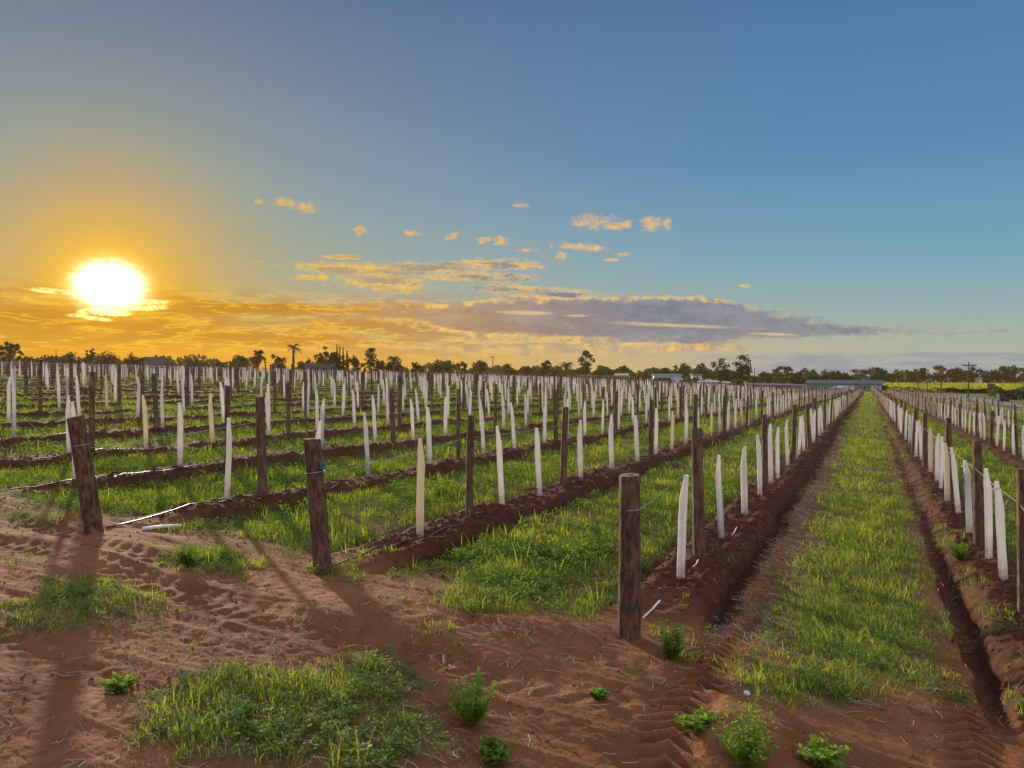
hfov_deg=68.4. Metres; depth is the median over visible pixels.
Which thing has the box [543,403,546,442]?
vine guard
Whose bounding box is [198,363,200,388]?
timber post
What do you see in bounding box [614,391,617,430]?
timber post
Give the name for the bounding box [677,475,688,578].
vine guard
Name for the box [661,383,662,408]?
timber post
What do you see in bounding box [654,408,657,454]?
vine guard
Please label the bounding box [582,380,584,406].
timber post
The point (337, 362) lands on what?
cypress
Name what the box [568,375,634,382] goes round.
vine block
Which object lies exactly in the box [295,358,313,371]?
bush
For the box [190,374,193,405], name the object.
vine guard
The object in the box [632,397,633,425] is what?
vine guard
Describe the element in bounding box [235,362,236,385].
timber post
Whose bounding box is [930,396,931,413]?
timber post
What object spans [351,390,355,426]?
vine guard
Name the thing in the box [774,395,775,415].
vine guard
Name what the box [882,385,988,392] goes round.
vine hedge
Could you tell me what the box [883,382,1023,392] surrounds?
crop field
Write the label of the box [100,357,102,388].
timber post
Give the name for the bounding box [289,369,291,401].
timber post
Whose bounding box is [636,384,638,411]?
timber post
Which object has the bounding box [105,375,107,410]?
vine guard
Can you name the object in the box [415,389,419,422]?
vine guard
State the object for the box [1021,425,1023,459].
vine guard
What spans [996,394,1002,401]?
roadside bin
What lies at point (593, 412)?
vine guard
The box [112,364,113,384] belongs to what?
vine guard
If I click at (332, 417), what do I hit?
trellis wire
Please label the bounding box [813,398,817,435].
timber post
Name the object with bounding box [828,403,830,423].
vine guard
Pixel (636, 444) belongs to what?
vine guard
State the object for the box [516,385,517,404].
vine guard
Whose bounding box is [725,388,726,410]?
timber post
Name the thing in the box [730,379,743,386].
round bush
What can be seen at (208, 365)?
bush
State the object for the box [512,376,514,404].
timber post
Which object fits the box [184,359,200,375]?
round bush
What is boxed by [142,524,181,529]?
plastic strip
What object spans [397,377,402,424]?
timber post
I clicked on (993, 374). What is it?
round tree
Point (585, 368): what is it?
gum tree
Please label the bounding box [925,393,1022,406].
road
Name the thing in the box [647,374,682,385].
farm shed
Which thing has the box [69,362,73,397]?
timber post
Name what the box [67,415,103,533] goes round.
end post
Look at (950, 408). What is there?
timber post
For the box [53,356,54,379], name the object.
timber post
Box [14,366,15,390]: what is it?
vine guard
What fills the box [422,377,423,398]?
vine guard
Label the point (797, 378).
round tree
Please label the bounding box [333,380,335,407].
vine guard
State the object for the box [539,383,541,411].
timber post
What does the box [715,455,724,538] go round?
vine guard
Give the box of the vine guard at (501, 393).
[501,383,502,405]
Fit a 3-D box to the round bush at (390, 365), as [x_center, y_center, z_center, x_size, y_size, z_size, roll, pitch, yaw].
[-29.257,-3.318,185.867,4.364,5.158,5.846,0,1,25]
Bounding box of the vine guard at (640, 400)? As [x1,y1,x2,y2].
[639,390,640,410]
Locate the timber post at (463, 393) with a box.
[462,377,464,409]
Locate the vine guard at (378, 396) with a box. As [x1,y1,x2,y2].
[377,384,379,414]
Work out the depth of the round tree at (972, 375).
433.54 m
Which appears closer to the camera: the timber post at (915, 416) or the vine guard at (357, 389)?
the timber post at (915, 416)
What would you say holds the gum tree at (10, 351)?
on the ground at (660, 741)
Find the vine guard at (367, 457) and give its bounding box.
[363,412,370,476]
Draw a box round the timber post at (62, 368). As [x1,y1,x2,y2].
[61,359,63,378]
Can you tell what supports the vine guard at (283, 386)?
on the ground at (660, 741)
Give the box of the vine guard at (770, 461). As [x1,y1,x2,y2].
[768,425,772,483]
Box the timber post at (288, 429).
[286,381,290,434]
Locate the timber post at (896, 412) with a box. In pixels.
[895,398,897,426]
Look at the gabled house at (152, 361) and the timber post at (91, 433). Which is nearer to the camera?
the timber post at (91, 433)
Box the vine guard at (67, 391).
[66,368,68,402]
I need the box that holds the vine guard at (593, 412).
[592,391,594,416]
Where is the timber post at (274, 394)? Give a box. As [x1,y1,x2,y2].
[273,370,276,411]
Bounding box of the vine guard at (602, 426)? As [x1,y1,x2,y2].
[601,399,604,433]
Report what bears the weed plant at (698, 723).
on the ground at (660, 741)
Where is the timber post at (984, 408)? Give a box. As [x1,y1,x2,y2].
[983,399,985,419]
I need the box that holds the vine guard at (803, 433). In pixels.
[801,415,804,450]
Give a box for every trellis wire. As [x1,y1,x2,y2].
[0,388,730,423]
[1,363,601,378]
[1,364,663,381]
[5,386,748,400]
[12,362,620,379]
[15,379,693,383]
[21,368,665,381]
[26,374,700,383]
[28,362,618,379]
[29,366,645,380]
[42,371,662,381]
[92,389,784,447]
[130,384,702,385]
[326,399,755,474]
[642,405,823,507]
[874,388,1023,509]
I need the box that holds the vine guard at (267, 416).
[265,392,270,435]
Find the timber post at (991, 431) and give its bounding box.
[989,410,993,444]
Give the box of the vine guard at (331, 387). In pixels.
[331,376,332,397]
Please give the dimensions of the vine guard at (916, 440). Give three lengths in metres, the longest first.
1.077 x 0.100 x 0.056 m
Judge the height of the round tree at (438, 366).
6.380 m
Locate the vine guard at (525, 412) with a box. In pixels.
[524,395,526,426]
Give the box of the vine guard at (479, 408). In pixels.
[479,394,480,430]
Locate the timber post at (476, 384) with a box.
[475,373,476,396]
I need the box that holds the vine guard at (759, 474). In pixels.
[756,435,761,495]
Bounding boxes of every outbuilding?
[689,374,702,380]
[707,380,718,387]
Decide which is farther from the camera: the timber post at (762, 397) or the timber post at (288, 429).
the timber post at (762, 397)
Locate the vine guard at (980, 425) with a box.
[979,412,982,437]
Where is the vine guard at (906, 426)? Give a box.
[905,410,906,439]
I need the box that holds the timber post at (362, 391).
[361,372,364,407]
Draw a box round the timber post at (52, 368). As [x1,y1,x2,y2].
[51,355,53,381]
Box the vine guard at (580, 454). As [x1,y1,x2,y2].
[577,420,582,477]
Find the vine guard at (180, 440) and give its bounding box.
[177,403,182,466]
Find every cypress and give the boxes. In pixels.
[334,345,338,373]
[338,347,341,369]
[341,347,345,377]
[345,350,348,368]
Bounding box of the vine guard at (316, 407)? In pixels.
[315,390,318,429]
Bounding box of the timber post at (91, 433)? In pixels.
[88,372,95,449]
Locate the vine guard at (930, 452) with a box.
[928,428,932,471]
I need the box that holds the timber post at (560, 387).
[559,375,560,397]
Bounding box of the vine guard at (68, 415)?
[65,396,71,454]
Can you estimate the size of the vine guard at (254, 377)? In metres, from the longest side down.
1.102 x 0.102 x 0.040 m
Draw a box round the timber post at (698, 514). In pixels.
[691,428,704,558]
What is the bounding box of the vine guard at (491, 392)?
[491,382,492,401]
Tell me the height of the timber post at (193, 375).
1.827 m
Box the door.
[870,385,877,390]
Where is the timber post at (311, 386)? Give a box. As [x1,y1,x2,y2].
[310,367,312,396]
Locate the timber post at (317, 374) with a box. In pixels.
[316,366,317,382]
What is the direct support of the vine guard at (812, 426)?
on the ground at (660, 741)
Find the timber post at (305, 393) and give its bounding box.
[304,371,306,416]
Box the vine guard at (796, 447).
[796,432,797,459]
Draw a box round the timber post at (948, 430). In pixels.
[945,417,951,495]
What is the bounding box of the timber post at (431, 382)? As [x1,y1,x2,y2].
[430,375,432,403]
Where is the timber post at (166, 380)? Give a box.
[165,359,167,384]
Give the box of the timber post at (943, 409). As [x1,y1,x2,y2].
[942,398,944,419]
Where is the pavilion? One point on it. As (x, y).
(621, 374)
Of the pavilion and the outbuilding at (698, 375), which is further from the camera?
the pavilion
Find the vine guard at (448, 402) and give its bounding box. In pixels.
[447,386,448,418]
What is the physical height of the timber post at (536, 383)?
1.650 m
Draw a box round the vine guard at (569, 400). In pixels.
[569,389,570,410]
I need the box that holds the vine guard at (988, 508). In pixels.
[984,468,992,558]
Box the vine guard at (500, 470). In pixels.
[496,426,504,505]
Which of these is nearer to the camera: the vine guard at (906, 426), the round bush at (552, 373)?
the vine guard at (906, 426)
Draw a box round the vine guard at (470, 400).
[469,391,471,413]
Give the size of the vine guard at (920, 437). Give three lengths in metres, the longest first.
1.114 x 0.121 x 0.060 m
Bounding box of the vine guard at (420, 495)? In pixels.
[416,439,424,536]
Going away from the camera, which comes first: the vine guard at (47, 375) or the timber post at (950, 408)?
the vine guard at (47, 375)
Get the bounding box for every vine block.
[240,371,328,377]
[458,375,516,380]
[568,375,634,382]
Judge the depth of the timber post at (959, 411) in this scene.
38.37 m
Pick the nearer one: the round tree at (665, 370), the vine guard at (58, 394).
the vine guard at (58, 394)
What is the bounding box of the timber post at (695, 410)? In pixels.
[693,394,697,427]
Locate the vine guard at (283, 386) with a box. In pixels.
[283,374,284,397]
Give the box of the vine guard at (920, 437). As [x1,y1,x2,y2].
[917,421,921,459]
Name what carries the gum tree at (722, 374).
on the ground at (660, 741)
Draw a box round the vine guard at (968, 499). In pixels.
[961,460,972,532]
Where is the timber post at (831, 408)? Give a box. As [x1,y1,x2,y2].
[830,394,832,422]
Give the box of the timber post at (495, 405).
[494,384,496,428]
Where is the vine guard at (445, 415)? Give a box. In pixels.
[444,398,447,435]
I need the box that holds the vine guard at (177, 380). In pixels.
[176,371,179,394]
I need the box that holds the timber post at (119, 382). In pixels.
[117,364,120,402]
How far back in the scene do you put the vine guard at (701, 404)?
37.77 m
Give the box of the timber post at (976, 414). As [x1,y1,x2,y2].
[975,403,978,434]
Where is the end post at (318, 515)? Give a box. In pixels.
[304,438,331,574]
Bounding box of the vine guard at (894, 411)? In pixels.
[893,402,895,421]
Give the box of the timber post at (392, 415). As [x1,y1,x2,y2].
[389,388,395,441]
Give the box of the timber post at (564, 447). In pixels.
[560,407,568,485]
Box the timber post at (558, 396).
[557,383,558,410]
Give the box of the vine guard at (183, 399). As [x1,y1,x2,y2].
[181,380,184,415]
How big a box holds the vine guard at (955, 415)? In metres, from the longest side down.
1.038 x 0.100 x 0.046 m
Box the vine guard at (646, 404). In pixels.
[645,393,647,422]
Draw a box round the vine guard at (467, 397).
[466,384,468,408]
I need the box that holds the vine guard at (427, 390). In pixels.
[426,380,427,403]
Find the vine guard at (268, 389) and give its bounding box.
[267,384,270,421]
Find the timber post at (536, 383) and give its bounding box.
[536,375,537,391]
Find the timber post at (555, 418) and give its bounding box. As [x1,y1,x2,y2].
[552,389,557,439]
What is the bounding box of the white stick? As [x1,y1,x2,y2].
[642,600,660,618]
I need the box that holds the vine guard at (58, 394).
[57,375,60,410]
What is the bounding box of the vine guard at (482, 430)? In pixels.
[479,403,485,453]
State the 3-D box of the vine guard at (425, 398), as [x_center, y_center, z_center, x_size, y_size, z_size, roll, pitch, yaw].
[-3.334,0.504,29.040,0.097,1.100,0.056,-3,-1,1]
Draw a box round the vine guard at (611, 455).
[608,415,613,469]
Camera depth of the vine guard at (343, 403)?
24.55 m
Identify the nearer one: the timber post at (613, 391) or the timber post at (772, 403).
the timber post at (772, 403)
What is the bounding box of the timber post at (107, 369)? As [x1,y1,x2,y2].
[107,359,108,378]
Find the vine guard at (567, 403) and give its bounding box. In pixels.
[566,398,568,434]
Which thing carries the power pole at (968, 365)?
on the ground at (660, 741)
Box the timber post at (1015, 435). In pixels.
[1013,415,1018,457]
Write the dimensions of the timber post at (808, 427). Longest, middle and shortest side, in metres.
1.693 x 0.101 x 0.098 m
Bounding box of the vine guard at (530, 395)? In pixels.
[530,384,531,403]
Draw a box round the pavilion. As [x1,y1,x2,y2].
[607,373,628,375]
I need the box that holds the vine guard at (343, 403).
[341,383,344,415]
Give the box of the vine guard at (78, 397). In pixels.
[75,376,80,415]
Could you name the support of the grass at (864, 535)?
on the ground at (660, 741)
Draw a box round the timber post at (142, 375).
[142,360,143,391]
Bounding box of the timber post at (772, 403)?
[772,391,773,415]
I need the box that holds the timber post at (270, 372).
[270,364,271,381]
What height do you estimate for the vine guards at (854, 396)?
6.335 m
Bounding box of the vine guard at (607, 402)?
[606,391,607,415]
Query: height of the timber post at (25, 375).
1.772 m
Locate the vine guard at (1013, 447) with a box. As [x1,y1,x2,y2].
[1012,424,1014,454]
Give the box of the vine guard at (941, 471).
[939,436,943,488]
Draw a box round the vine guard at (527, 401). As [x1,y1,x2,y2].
[527,390,528,413]
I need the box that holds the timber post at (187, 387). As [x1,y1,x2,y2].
[185,364,189,405]
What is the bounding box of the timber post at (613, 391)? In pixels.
[613,381,614,404]
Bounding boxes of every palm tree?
[286,344,301,366]
[386,356,401,372]
[558,362,573,381]
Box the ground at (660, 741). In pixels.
[0,375,1023,767]
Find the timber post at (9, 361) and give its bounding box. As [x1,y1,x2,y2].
[8,356,10,376]
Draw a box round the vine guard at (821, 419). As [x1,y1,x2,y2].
[820,406,822,432]
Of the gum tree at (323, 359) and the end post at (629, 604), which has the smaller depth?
the end post at (629, 604)
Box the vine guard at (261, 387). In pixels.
[260,377,261,395]
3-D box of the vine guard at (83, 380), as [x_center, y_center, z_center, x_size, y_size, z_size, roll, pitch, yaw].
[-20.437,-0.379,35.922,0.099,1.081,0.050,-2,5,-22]
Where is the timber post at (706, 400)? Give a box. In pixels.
[705,386,707,412]
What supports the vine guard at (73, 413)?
on the ground at (660, 741)
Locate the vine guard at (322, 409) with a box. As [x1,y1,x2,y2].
[320,399,324,449]
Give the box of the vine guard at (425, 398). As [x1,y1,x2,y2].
[424,383,426,409]
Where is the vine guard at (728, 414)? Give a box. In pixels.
[727,401,729,430]
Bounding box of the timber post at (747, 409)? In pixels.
[745,395,748,425]
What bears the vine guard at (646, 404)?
on the ground at (660, 741)
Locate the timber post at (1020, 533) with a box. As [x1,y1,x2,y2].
[1016,469,1023,614]
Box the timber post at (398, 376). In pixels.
[397,375,399,412]
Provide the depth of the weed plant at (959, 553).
8.98 m
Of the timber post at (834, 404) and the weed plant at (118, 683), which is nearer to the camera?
the weed plant at (118, 683)
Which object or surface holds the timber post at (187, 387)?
on the ground at (660, 741)
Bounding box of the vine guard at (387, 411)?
[386,389,388,424]
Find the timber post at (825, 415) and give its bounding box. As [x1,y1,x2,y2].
[824,395,826,427]
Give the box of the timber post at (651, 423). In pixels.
[648,399,653,456]
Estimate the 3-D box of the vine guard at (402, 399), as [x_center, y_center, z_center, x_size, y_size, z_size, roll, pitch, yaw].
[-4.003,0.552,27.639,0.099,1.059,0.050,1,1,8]
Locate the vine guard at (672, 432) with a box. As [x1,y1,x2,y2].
[670,411,674,449]
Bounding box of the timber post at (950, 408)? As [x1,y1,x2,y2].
[949,400,951,417]
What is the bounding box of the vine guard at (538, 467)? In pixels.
[535,428,541,495]
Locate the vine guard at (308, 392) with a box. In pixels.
[307,384,309,417]
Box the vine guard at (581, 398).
[580,388,581,409]
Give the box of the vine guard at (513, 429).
[510,402,515,449]
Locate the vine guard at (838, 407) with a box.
[837,397,838,415]
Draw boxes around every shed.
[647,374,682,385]
[744,383,766,387]
[765,383,793,388]
[793,384,803,388]
[805,380,882,391]
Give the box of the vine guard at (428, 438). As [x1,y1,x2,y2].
[426,407,431,463]
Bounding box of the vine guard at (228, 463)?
[224,418,231,498]
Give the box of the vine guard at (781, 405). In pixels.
[780,396,781,413]
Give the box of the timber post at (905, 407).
[904,403,907,439]
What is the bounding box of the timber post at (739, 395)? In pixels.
[739,387,740,407]
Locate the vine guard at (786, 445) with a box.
[785,420,788,465]
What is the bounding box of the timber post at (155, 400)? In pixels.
[152,373,159,428]
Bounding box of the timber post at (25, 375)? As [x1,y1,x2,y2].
[24,357,27,393]
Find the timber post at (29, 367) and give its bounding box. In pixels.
[29,357,30,378]
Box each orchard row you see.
[987,383,1023,396]
[989,384,1023,396]
[994,387,1023,399]
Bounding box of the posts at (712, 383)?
[94,364,976,406]
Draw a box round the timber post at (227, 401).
[225,385,229,459]
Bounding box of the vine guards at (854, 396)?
[2,363,1023,420]
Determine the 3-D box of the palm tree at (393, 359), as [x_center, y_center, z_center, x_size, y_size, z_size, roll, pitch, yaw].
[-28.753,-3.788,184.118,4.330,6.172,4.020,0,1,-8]
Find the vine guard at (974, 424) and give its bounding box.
[973,412,974,434]
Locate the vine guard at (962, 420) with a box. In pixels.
[961,409,962,429]
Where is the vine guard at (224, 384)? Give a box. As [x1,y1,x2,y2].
[224,373,225,399]
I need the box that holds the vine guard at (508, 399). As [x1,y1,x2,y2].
[507,388,509,413]
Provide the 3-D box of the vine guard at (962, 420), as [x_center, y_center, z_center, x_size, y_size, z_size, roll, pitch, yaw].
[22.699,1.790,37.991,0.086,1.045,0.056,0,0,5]
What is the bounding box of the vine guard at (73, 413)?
[71,402,75,480]
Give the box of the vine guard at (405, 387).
[404,378,405,397]
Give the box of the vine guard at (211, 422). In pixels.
[208,393,214,442]
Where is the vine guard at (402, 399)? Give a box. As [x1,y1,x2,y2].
[402,385,403,411]
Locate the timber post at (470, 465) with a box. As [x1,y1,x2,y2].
[466,414,474,516]
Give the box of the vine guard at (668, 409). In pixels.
[668,397,669,421]
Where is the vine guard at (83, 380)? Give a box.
[81,365,84,386]
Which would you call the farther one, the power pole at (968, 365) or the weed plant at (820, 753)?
the power pole at (968, 365)
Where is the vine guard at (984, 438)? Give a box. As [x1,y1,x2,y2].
[983,413,985,439]
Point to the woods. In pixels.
(710, 373)
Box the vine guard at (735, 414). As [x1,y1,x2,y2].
[734,399,736,427]
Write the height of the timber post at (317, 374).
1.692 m
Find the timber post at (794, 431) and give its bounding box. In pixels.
[791,404,796,461]
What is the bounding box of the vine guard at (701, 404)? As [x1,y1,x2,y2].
[701,394,702,414]
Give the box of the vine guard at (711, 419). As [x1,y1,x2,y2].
[710,403,712,435]
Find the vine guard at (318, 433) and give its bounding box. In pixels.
[315,421,321,438]
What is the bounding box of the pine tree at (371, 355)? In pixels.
[364,348,376,372]
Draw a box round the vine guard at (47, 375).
[46,366,48,390]
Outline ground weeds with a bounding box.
[0,374,1023,767]
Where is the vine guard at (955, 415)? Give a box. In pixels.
[954,407,955,425]
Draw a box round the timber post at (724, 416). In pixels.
[722,395,725,432]
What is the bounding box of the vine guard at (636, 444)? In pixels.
[634,415,639,460]
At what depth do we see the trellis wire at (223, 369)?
37.94 m
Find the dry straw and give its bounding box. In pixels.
[0,407,1017,767]
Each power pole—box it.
[940,371,941,393]
[962,362,976,401]
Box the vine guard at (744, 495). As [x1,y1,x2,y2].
[740,446,747,515]
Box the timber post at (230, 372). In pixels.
[229,365,231,399]
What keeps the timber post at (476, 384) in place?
on the ground at (660, 741)
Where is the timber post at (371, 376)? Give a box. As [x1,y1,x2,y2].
[370,369,372,398]
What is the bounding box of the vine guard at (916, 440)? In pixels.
[914,421,917,456]
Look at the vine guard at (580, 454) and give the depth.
13.48 m
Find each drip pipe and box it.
[0,448,153,458]
[0,464,197,491]
[3,433,65,440]
[106,482,340,527]
[332,512,484,566]
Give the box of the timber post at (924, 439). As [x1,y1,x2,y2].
[922,412,926,467]
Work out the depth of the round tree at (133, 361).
171.67 m
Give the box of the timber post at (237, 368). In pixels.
[236,364,238,390]
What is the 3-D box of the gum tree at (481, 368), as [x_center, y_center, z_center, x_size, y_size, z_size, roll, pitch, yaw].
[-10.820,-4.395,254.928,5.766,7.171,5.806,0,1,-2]
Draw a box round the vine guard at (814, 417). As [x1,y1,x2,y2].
[813,410,815,432]
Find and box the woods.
[0,354,1022,382]
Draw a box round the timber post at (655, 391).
[654,387,656,407]
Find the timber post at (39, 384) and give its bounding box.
[38,359,41,410]
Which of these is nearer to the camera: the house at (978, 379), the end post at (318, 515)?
the end post at (318, 515)
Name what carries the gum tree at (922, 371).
on the ground at (660, 741)
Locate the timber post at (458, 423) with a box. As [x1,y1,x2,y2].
[456,388,459,458]
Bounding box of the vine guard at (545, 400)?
[544,393,546,422]
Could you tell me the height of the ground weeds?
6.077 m
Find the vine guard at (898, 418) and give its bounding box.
[897,407,899,428]
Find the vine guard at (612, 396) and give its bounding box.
[611,386,612,405]
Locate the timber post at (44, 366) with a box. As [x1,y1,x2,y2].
[44,355,45,383]
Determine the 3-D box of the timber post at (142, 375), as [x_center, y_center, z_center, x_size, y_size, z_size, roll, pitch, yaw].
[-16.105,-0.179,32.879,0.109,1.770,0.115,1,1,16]
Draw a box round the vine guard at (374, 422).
[372,395,376,443]
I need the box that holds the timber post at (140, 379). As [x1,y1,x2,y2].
[138,371,142,418]
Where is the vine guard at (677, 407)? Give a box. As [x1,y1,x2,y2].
[677,394,678,418]
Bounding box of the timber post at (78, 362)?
[77,356,79,386]
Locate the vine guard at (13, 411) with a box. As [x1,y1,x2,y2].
[12,382,15,437]
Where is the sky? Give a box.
[0,0,1023,380]
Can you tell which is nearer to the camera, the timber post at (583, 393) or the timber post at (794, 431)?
the timber post at (794, 431)
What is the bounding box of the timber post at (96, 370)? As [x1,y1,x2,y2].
[96,360,97,381]
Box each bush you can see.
[14,355,63,374]
[47,356,69,374]
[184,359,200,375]
[200,360,225,376]
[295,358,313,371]
[375,359,386,375]
[382,360,403,377]
[546,370,564,379]
[634,370,651,380]
[683,375,699,385]
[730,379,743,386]
[746,375,762,382]
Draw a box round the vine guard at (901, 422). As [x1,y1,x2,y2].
[900,408,902,433]
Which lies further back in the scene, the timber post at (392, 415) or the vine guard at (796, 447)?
the vine guard at (796, 447)
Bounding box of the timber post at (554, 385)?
[553,377,555,389]
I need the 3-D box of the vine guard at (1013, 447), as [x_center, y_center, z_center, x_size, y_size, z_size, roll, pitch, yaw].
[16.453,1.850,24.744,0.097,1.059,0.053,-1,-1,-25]
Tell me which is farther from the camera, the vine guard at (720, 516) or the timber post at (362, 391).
the timber post at (362, 391)
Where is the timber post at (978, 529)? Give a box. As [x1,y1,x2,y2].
[972,440,983,545]
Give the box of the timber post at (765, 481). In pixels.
[762,414,768,486]
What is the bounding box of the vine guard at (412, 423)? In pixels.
[410,399,414,439]
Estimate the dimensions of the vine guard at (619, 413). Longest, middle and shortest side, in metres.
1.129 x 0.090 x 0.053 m
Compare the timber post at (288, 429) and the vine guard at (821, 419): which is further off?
the vine guard at (821, 419)
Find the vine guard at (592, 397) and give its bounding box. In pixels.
[591,386,592,407]
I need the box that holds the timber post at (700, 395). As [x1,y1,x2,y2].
[699,384,701,404]
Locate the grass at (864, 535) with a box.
[0,375,1023,767]
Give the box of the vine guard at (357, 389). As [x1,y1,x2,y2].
[356,382,358,407]
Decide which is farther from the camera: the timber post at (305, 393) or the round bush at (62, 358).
the round bush at (62, 358)
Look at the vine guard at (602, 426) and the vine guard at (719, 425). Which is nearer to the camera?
the vine guard at (602, 426)
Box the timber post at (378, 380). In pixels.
[377,370,379,389]
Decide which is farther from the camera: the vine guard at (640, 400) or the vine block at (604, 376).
the vine block at (604, 376)
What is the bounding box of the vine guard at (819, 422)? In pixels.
[818,408,819,435]
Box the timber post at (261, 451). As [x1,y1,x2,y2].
[255,396,267,494]
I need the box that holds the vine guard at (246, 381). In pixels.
[245,370,247,390]
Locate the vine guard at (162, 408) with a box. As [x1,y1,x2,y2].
[160,386,163,427]
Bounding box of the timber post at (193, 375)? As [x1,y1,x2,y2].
[192,362,194,395]
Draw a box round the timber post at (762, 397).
[761,390,763,418]
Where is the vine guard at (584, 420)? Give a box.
[583,401,585,435]
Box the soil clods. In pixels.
[0,409,1023,767]
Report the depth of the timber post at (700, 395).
50.13 m
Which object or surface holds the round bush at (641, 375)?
on the ground at (660, 741)
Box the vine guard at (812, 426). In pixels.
[810,409,814,441]
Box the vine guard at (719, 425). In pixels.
[718,402,720,433]
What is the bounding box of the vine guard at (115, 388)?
[114,372,116,402]
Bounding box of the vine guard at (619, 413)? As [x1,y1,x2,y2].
[618,397,620,429]
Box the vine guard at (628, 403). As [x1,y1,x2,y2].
[628,392,629,413]
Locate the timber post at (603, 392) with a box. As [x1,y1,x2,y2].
[602,387,604,415]
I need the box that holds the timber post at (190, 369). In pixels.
[190,361,191,378]
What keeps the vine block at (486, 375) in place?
on the ground at (660, 741)
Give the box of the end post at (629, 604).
[618,473,641,640]
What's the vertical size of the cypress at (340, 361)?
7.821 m
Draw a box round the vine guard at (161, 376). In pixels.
[161,368,162,384]
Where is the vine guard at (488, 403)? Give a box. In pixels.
[486,389,490,417]
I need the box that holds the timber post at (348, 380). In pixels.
[348,369,349,392]
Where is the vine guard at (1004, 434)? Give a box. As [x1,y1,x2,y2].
[1003,420,1005,450]
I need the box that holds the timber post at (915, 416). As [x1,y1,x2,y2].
[911,408,917,451]
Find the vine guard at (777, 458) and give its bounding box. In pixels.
[775,427,779,477]
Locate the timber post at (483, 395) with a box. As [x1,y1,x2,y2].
[482,381,484,418]
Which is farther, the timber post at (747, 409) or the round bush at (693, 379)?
the round bush at (693, 379)
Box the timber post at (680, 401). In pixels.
[679,386,682,417]
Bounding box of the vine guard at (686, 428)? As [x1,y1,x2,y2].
[684,406,687,443]
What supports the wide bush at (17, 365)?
on the ground at (660, 741)
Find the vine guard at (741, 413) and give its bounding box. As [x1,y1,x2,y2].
[740,399,743,426]
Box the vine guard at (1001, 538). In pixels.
[992,481,1007,580]
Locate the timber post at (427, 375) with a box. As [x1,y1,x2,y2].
[426,372,428,398]
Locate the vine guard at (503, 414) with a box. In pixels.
[502,396,504,428]
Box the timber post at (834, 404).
[833,393,835,418]
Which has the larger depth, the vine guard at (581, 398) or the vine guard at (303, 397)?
the vine guard at (581, 398)
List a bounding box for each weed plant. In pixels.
[97,671,139,692]
[173,537,203,566]
[443,666,495,725]
[477,734,510,764]
[588,687,611,700]
[653,617,687,658]
[672,706,723,732]
[712,697,780,767]
[792,732,851,767]
[945,535,971,559]
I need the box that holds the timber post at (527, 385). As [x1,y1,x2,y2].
[526,377,528,397]
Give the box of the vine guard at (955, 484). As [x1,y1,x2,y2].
[949,447,960,512]
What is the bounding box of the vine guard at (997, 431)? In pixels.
[995,416,999,446]
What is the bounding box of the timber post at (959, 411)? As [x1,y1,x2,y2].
[958,403,960,428]
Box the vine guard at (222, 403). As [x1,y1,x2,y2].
[219,382,224,422]
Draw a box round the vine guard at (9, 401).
[7,377,10,422]
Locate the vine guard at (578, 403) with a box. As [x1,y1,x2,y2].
[577,390,580,417]
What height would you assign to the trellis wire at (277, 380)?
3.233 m
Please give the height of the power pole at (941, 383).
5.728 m
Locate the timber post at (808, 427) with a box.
[806,404,810,447]
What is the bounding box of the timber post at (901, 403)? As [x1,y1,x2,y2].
[900,399,902,432]
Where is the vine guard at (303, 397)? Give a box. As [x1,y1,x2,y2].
[302,382,303,410]
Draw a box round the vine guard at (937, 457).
[935,433,939,481]
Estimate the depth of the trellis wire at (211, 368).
40.78 m
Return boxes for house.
[136,356,173,375]
[302,363,335,371]
[975,377,981,382]
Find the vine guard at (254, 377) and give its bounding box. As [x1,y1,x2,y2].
[254,369,255,387]
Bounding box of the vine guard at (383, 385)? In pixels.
[382,379,384,405]
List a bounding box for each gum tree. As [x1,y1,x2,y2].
[0,341,23,361]
[82,348,96,364]
[250,350,266,370]
[313,346,338,363]
[457,361,467,374]
[471,361,486,375]
[501,364,516,375]
[576,350,595,374]
[621,365,626,372]
[673,363,691,378]
[696,363,706,380]
[710,358,731,383]
[732,354,752,382]
[772,366,788,377]
[783,366,792,375]
[849,369,876,379]
[868,367,887,379]
[884,373,895,382]
[913,368,927,382]
[929,365,946,381]
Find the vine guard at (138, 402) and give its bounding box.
[136,377,140,417]
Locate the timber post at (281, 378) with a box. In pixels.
[280,367,282,394]
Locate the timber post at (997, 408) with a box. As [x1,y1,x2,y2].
[997,400,998,416]
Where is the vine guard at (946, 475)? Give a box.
[944,443,950,500]
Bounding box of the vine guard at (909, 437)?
[908,414,910,442]
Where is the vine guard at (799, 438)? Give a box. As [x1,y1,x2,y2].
[798,417,801,454]
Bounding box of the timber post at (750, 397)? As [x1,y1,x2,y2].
[750,387,751,405]
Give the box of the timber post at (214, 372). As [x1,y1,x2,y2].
[213,361,215,383]
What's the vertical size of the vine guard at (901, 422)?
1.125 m
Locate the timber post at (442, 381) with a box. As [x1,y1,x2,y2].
[441,370,443,390]
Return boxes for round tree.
[58,352,82,373]
[92,351,126,374]
[123,352,141,373]
[229,354,251,370]
[271,354,286,371]
[348,355,365,375]
[411,362,424,376]
[427,359,453,379]
[521,365,534,380]
[538,360,551,376]
[593,368,615,375]
[650,368,671,377]
[712,374,739,383]
[755,371,773,382]
[772,373,789,383]
[788,372,805,383]
[804,369,830,384]
[826,370,854,379]
[903,369,921,382]
[947,368,967,382]
[965,366,983,382]
[978,369,1002,382]
[997,365,1022,382]
[1018,367,1023,382]
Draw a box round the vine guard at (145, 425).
[142,396,148,448]
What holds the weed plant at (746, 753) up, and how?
on the ground at (660, 741)
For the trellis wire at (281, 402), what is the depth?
13.72 m

